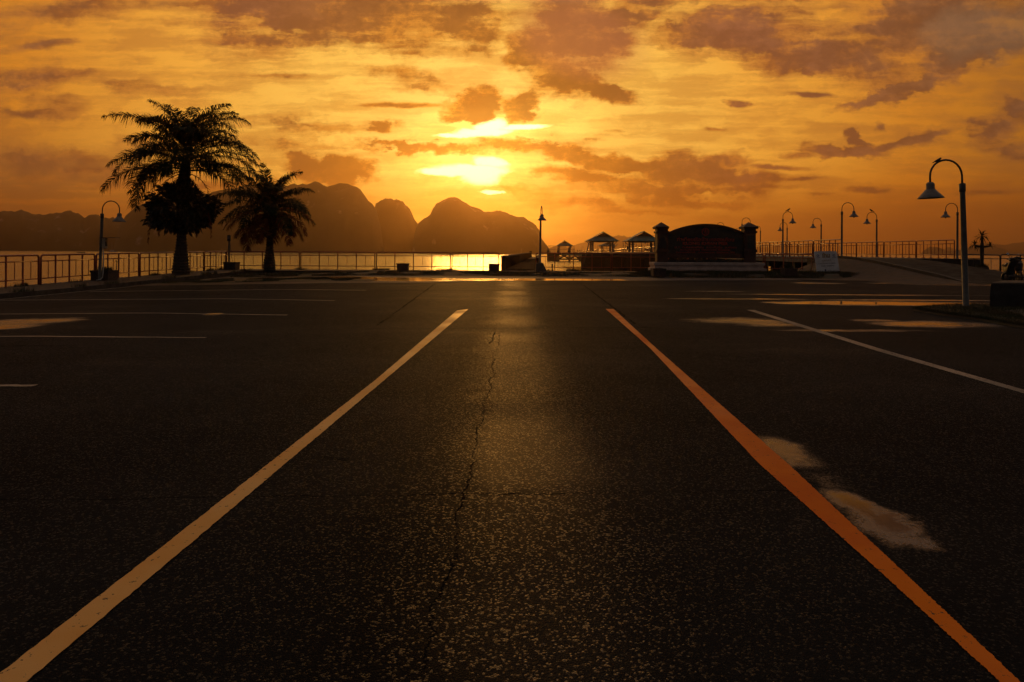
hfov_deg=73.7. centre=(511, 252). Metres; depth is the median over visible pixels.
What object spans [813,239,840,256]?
railing
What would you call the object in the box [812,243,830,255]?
railing
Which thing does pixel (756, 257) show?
railing
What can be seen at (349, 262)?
water
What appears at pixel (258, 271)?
kerb
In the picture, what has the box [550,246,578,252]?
hills
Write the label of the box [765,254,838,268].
railing
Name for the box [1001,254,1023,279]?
scooter
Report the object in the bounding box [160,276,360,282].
grass
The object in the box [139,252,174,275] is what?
railing
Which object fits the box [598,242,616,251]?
pavilion
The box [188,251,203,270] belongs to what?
railing
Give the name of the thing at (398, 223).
hills
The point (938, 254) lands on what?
railing
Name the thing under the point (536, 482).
ground
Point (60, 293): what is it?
painted line
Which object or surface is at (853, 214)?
street lamp
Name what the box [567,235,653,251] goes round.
hills
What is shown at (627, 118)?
sky
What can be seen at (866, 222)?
street lamp
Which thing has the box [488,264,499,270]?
planter
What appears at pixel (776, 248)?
railing
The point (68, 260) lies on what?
railing
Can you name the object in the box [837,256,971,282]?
kerb
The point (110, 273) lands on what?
planter
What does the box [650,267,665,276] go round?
planter
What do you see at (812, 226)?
street lamp
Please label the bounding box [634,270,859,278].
grass
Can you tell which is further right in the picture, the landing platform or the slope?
the slope
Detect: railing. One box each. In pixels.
[0,254,39,286]
[40,253,95,284]
[95,252,139,277]
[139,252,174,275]
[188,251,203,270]
[204,251,226,270]
[225,251,299,268]
[300,251,374,269]
[376,252,450,269]
[451,252,498,269]
[535,252,610,270]
[612,253,687,270]
[688,254,763,268]
[756,242,769,255]
[756,244,795,255]
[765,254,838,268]
[769,241,789,256]
[790,240,812,256]
[797,243,811,255]
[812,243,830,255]
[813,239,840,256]
[833,242,855,255]
[856,241,883,256]
[884,241,915,257]
[916,239,954,258]
[968,254,1000,270]
[1000,254,1023,269]
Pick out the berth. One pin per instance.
(560, 258)
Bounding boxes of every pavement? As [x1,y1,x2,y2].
[0,269,257,292]
[261,269,636,271]
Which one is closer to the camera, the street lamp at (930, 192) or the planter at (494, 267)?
the street lamp at (930, 192)
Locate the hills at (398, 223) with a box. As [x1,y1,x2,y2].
[375,198,417,251]
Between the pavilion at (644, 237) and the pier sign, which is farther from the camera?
the pavilion at (644, 237)
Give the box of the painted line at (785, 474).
[606,309,1019,681]
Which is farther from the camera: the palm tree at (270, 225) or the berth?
the berth
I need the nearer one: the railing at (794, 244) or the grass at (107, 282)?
the grass at (107, 282)
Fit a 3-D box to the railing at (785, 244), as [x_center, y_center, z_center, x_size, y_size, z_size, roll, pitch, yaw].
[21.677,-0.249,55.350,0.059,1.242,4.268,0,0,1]
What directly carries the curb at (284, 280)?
on the ground at (536, 482)
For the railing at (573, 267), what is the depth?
42.28 m
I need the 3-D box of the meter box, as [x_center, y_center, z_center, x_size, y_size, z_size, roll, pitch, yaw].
[-16.718,-0.379,28.400,0.620,0.454,0.400,0,0,0]
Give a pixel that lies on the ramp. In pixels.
(981, 275)
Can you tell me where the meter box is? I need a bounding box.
[100,237,115,247]
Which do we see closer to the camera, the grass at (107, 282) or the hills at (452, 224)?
the grass at (107, 282)
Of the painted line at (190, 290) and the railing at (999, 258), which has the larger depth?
the railing at (999, 258)
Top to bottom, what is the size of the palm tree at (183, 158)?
9.165 m
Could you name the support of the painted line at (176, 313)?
on the ground at (536, 482)
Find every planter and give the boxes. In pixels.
[90,266,118,279]
[223,262,239,269]
[396,263,408,270]
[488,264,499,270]
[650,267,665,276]
[780,262,797,275]
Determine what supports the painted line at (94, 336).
on the ground at (536, 482)
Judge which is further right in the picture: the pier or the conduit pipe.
the pier
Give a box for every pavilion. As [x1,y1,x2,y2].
[556,240,572,252]
[586,231,618,251]
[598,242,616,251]
[622,231,654,251]
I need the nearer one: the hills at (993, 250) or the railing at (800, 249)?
the railing at (800, 249)
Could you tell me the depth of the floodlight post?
41.16 m
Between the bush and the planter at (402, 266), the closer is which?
the bush
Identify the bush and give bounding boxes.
[140,178,226,236]
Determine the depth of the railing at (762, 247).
59.20 m
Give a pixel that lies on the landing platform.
(626, 260)
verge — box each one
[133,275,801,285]
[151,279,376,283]
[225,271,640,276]
[791,278,879,280]
[912,304,1023,327]
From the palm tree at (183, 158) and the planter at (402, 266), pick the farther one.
the planter at (402, 266)
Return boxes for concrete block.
[990,280,1023,306]
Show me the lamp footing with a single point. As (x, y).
(540, 266)
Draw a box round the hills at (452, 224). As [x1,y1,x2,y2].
[412,197,550,253]
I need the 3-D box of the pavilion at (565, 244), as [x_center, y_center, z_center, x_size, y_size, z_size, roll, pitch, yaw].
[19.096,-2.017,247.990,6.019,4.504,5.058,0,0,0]
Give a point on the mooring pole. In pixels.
(585, 257)
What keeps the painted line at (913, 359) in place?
on the ground at (536, 482)
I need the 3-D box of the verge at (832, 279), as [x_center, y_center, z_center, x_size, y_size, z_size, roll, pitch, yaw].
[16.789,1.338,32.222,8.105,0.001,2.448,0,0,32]
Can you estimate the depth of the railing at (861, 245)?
54.64 m
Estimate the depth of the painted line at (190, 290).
23.27 m
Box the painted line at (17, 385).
[0,384,37,385]
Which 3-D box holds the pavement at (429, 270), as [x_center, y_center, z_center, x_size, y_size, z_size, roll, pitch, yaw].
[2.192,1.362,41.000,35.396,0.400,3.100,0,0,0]
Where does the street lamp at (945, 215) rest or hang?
on the pier
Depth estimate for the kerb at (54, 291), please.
25.87 m
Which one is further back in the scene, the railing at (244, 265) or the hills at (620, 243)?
the hills at (620, 243)
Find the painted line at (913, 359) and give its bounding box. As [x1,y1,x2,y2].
[749,310,1023,392]
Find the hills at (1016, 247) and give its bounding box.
[944,242,1023,252]
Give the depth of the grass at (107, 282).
33.58 m
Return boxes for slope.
[797,258,982,284]
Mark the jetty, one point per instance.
(515, 262)
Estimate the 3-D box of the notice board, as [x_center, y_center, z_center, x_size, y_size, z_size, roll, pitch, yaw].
[17.450,0.574,38.111,1.611,1.261,0.341,0,0,8]
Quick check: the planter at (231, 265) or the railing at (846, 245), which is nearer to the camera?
the planter at (231, 265)
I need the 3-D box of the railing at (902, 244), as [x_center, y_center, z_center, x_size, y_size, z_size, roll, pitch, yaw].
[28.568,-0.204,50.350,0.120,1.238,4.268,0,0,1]
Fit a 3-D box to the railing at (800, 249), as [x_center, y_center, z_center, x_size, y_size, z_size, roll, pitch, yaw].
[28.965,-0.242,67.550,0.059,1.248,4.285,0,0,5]
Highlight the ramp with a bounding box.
[867,258,1023,284]
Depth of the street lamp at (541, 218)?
41.24 m
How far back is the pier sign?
38.83 m
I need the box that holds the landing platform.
[562,253,673,270]
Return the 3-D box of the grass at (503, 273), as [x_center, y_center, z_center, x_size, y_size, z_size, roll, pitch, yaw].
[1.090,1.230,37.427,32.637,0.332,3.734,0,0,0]
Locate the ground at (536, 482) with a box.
[0,280,1023,681]
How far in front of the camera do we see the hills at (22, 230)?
1633.22 m
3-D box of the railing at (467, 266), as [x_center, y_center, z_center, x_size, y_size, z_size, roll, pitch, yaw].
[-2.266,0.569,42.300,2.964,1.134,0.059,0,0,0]
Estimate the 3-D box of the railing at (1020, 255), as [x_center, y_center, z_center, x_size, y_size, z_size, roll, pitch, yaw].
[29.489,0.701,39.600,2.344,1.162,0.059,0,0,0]
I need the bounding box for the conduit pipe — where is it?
[96,248,103,280]
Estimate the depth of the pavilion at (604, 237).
149.97 m
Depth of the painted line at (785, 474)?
3.70 m
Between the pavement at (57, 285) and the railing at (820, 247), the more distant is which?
the railing at (820, 247)
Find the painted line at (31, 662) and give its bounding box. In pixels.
[0,309,467,681]
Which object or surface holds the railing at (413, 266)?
on the pavement at (429, 270)
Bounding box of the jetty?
[500,251,538,270]
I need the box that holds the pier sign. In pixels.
[648,222,766,271]
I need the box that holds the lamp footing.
[535,263,546,270]
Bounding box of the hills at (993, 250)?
[921,246,1023,255]
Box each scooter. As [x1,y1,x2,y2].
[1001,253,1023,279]
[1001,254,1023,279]
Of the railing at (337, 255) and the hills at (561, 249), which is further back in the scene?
the hills at (561, 249)
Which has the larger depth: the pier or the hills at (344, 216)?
the hills at (344, 216)
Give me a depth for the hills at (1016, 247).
4473.03 m
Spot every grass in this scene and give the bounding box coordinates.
[7,267,774,292]
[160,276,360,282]
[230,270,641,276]
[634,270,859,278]
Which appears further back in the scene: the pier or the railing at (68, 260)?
the pier
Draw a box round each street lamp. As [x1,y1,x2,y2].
[97,200,125,280]
[538,206,546,262]
[777,222,787,243]
[782,211,795,256]
[810,218,821,242]
[841,202,858,255]
[863,212,877,256]
[917,159,968,305]
[940,203,958,258]
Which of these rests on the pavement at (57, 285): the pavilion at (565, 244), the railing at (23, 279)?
the railing at (23, 279)
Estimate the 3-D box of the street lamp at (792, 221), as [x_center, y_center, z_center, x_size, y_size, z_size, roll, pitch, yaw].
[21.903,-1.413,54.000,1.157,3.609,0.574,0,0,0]
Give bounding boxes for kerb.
[0,269,260,298]
[245,270,626,272]
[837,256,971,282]
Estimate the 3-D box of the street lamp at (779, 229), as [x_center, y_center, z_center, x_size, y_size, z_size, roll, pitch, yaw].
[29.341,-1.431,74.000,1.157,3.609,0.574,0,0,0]
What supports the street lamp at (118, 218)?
on the pavement at (57, 285)
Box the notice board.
[810,251,839,271]
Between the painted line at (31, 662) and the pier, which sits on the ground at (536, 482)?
the painted line at (31, 662)
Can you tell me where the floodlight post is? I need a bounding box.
[227,235,232,261]
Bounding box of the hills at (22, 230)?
[0,209,120,250]
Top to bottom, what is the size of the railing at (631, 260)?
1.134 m
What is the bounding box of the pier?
[575,252,979,270]
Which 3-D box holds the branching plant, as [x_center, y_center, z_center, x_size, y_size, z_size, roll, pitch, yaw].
[25.193,-0.085,36.600,1.318,2.366,1.067,0,0,32]
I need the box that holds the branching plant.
[969,230,995,268]
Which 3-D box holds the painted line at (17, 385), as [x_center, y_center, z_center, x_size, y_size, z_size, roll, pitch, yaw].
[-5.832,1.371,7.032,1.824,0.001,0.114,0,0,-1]
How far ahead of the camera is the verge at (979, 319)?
14.64 m
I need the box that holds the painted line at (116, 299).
[75,299,334,300]
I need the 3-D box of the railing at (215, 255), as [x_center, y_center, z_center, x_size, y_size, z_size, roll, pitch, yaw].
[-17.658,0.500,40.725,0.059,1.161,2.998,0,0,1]
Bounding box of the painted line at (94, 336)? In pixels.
[0,336,205,337]
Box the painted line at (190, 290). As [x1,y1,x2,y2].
[91,289,305,291]
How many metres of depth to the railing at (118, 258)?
31.02 m
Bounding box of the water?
[0,251,1023,286]
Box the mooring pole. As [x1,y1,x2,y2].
[581,242,589,270]
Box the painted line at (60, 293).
[0,286,131,299]
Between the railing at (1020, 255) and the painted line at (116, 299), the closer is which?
the painted line at (116, 299)
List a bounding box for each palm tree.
[99,98,274,274]
[214,162,315,270]
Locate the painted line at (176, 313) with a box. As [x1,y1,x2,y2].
[42,313,266,314]
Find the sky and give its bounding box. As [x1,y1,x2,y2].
[0,0,1023,253]
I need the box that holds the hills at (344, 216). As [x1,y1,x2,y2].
[113,181,383,252]
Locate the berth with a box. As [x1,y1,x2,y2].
[547,246,580,260]
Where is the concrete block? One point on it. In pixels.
(1007, 292)
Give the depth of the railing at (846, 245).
58.50 m

